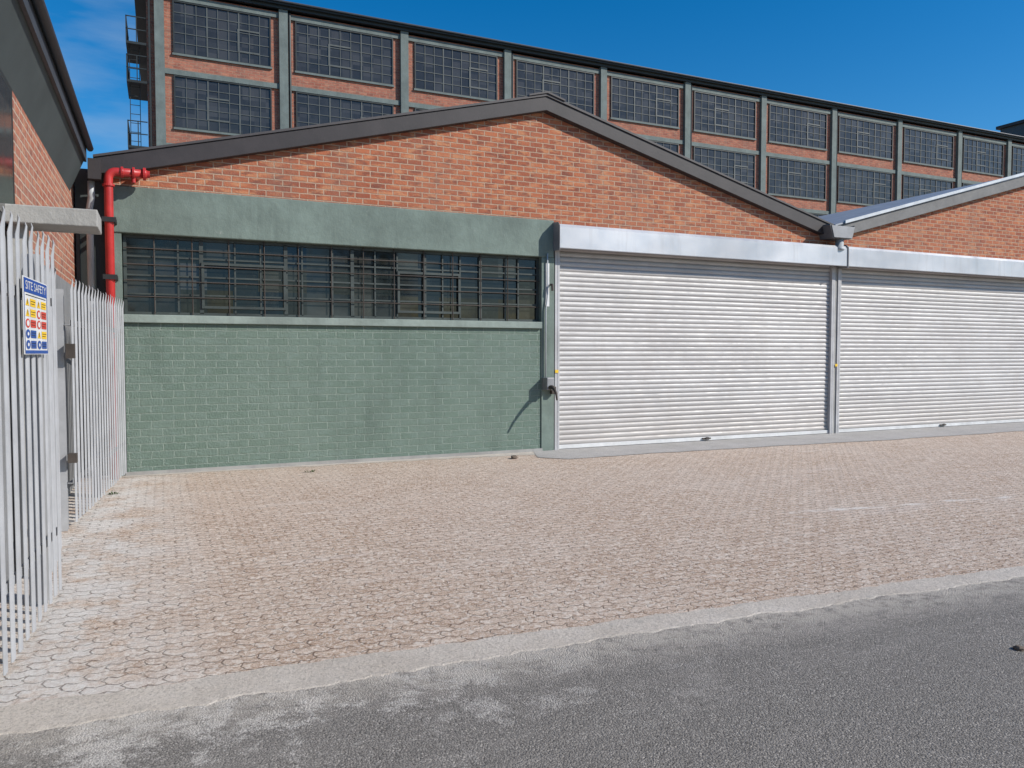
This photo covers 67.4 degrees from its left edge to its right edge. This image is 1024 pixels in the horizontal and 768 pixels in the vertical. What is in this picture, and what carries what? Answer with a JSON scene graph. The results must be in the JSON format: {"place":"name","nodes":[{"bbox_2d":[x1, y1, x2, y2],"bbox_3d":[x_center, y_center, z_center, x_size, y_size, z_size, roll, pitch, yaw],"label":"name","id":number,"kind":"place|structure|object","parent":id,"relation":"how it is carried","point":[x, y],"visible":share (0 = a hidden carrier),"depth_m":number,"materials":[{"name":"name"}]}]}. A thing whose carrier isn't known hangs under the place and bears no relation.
{"place":"outdoors","nodes":[
{"label":"outdoors","id":0,"kind":"place"},
{"bbox_2d":[0,431,1023,706],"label":"paving","id":1,"kind":"structure","parent":0,"point":[170,579],"depth_m":6.33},
{"bbox_2d":[0,206,61,675],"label":"palisade fence","id":2,"kind":"object","parent":1,"relation":"on","point":[37,555],"visible":1,"depth_m":4.21,"materials":[{"name":"grey metal"}]},
{"bbox_2d":[22,275,47,353],"bbox_3d":[-2.661,-0.372,4.296,0.007,0.412,0.616,-1,3,-21],"label":"safety sign","id":3,"kind":"object","parent":2,"relation":"attached to","point":[35,324],"visible":1,"depth_m":4.25,"materials":[{"name":"white paint"}]},
{"bbox_2d":[0,0,93,587],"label":"side building","id":4,"kind":"structure","parent":1,"relation":"on","point":[45,142],"depth_m":6.44,"materials":[{"name":"red brick"}]},
{"bbox_2d":[0,69,14,226],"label":"window","id":5,"kind":"structure","parent":4,"relation":"in","point":[7,183],"depth_m":5.38,"materials":[{"name":"grey glass"}]},
{"bbox_2d":[5,204,101,575],"bbox_3d":[-3.324,0.057,5.635,0.575,2.628,0.400,-1,3,-24],"label":"entrance canopy","id":6,"kind":"object","parent":1,"relation":"on","point":[62,220],"visible":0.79,"depth_m":5.45,"materials":[{"name":"grey concrete"}]},
{"bbox_2d":[45,260,77,571],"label":"palisade gate","id":7,"kind":"structure","parent":1,"relation":"on","point":[70,353],"depth_m":5.66,"materials":[{"name":"metal"}]},
{"bbox_2d":[56,279,126,530],"bbox_3d":[-4.522,0.122,8.342,0.180,2.277,3.174,-1,2,-19],"label":"palisade fence","id":8,"kind":"object","parent":1,"relation":"on","point":[93,470],"visible":1,"depth_m":7.79,"materials":[{"name":"grey metal"}]},
{"bbox_2d":[123,452,535,476],"bbox_3d":[-2.283,1.149,11.114,5.988,0.001,0.482,-1,3,-24],"label":"wall foot strip","id":9,"kind":"object","parent":1,"relation":"on","point":[505,454],"depth_m":11.31,"materials":[{"name":"concrete"}]},
{"bbox_2d":[0,566,1023,734],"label":"kerb strip","id":10,"kind":"object","parent":1,"relation":"on","point":[34,716],"visible":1,"depth_m":3.93,"materials":[{"name":"concrete"}]},
{"bbox_2d":[86,91,1023,475],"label":"warehouse building","id":11,"kind":"structure","parent":1,"relation":"on","point":[540,271],"depth_m":12.24,"materials":[{"name":"green paint"}]},
{"bbox_2d":[75,168,109,476],"bbox_3d":[-5.410,-0.780,9.984,0.394,3.946,0.200,-1,3,-24],"label":"drainpipe","id":12,"kind":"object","parent":11,"relation":"attached to","point":[81,190],"depth_m":9.88,"materials":[{"name":"grey metal"}]},
{"bbox_2d":[80,225,109,475],"bbox_3d":[-5.400,-0.456,9.975,0.394,3.300,0.050,-1,3,-24],"label":"door panel","id":13,"kind":"structure","parent":12,"relation":"in","point":[99,240],"depth_m":9.93,"materials":[{"name":"grey metal"}]},
{"bbox_2d":[102,167,149,479],"bbox_3d":[-4.908,-0.766,9.840,0.552,3.970,0.320,-1,3,-24],"label":"fire main pipe","id":14,"kind":"object","parent":11,"relation":"attached to","point":[109,219],"visible":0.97,"depth_m":9.62,"materials":[{"name":"red metal"}]},
{"bbox_2d":[122,234,538,321],"bbox_3d":[-2.261,-1.385,11.364,6.240,1.446,0.257,-1,3,-24],"label":"window","id":15,"kind":"structure","parent":11,"relation":"in","point":[163,275],"depth_m":11.05,"materials":[{"name":"glass"}]},
{"bbox_2d":[533,422,1023,458],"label":"concrete apron","id":16,"kind":"object","parent":1,"relation":"on","point":[619,450],"visible":0.99,"depth_m":13.99,"materials":[{"name":"grey concrete"}]},
{"bbox_2d":[0,577,1023,767],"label":"road","id":17,"kind":"structure","parent":0,"point":[932,679],"depth_m":3.44,"materials":[{"name":"grey asphalt"}]},
{"bbox_2d":[1013,645,1023,650],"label":"brick fragment","id":18,"kind":"object","parent":17,"relation":"on","point":[1018,648],"visible":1,"depth_m":4.12,"materials":[{"name":"brown brick"}]},
{"bbox_2d":[44,0,1023,168],"label":"sky","id":19,"kind":"structure","parent":0,"point":[960,62],"materials":[{"name":"blue"}]},
{"bbox_2d":[125,0,1023,216],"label":"factory building","id":20,"kind":"structure","parent":0,"point":[208,69],"depth_m":41.09,"materials":[{"name":"brick"}]},
{"bbox_2d":[172,0,270,66],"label":"window","id":21,"kind":"structure","parent":20,"relation":"in","point":[198,30],"depth_m":35.43,"materials":[{"name":"grey glass"}]},
{"bbox_2d":[174,75,271,133],"bbox_3d":[-13.336,-12.819,35.584,4.248,2.328,0.078,-1,3,-24],"label":"window","id":22,"kind":"structure","parent":20,"relation":"in","point":[199,103],"depth_m":35.54,"materials":[{"name":"grey glass"}]},
{"bbox_2d":[295,21,392,84],"bbox_3d":[-8.194,-16.223,37.791,4.813,2.328,0.078,-1,3,-24],"label":"window","id":23,"kind":"structure","parent":20,"relation":"in","point":[323,50],"depth_m":37.76,"materials":[{"name":"grey glass"}]},
{"bbox_2d":[296,92,393,126],"bbox_3d":[-8.194,-12.914,37.926,4.813,2.328,0.078,-1,3,-24],"label":"window","id":24,"kind":"structure","parent":20,"relation":"in","point":[311,109],"depth_m":37.62,"materials":[{"name":"grey glass"}]},
{"bbox_2d":[414,42,497,99],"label":"window","id":25,"kind":"structure","parent":20,"relation":"in","point":[436,68],"depth_m":40.20,"materials":[{"name":"grey glass"}]},
{"bbox_2d":[516,60,594,114],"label":"window","id":26,"kind":"structure","parent":20,"relation":"in","point":[575,86],"depth_m":42.69,"materials":[{"name":"grey glass"}]},
{"bbox_2d":[610,76,678,126],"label":"window","id":27,"kind":"structure","parent":20,"relation":"in","point":[634,100],"depth_m":45.09,"materials":[{"name":"grey glass"}]},
{"bbox_2d":[650,140,678,152],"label":"window","id":28,"kind":"structure","parent":20,"relation":"in","point":[674,147],"depth_m":45.93,"materials":[{"name":"grey glass"}]},
{"bbox_2d":[693,146,754,187],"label":"window","id":29,"kind":"structure","parent":20,"relation":"in","point":[739,166],"depth_m":47.85,"materials":[{"name":"grey glass"}]},
{"bbox_2d":[693,91,755,138],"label":"window","id":30,"kind":"structure","parent":20,"relation":"in","point":[714,113],"depth_m":47.53,"materials":[{"name":"grey glass"}]},
{"bbox_2d":[768,156,825,199],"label":"window","id":31,"kind":"structure","parent":20,"relation":"in","point":[789,177],"depth_m":50.14,"materials":[{"name":"grey glass"}]},
{"bbox_2d":[768,104,826,148],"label":"window","id":32,"kind":"structure","parent":20,"relation":"in","point":[789,125],"depth_m":50.01,"materials":[{"name":"grey glass"}]},
{"bbox_2d":[837,166,891,204],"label":"window","id":33,"kind":"structure","parent":20,"relation":"in","point":[855,185],"depth_m":52.66,"materials":[{"name":"grey glass"}]},
{"bbox_2d":[838,116,892,158],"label":"window","id":34,"kind":"structure","parent":20,"relation":"in","point":[857,136],"depth_m":52.56,"materials":[{"name":"grey glass"}]},
{"bbox_2d":[902,175,952,198],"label":"window","id":35,"kind":"structure","parent":20,"relation":"in","point":[912,186],"depth_m":55.00,"materials":[{"name":"grey glass"}]},
{"bbox_2d":[903,127,953,167],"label":"window","id":36,"kind":"structure","parent":20,"relation":"in","point":[919,146],"depth_m":55.15,"materials":[{"name":"grey glass"}]},
{"bbox_2d":[962,138,1003,174],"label":"window","id":37,"kind":"structure","parent":20,"relation":"in","point":[978,156],"depth_m":57.64,"materials":[{"name":"grey glass"}]},
{"bbox_2d":[996,119,1023,135],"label":"plant house","id":38,"kind":"structure","parent":20,"relation":"on","point":[1015,128],"depth_m":79.23,"materials":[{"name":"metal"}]},
{"bbox_2d":[1011,146,1023,175],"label":"window","id":39,"kind":"structure","parent":20,"relation":"in","point":[1017,152],"depth_m":59.32,"materials":[{"name":"grey glass"}]}
]}

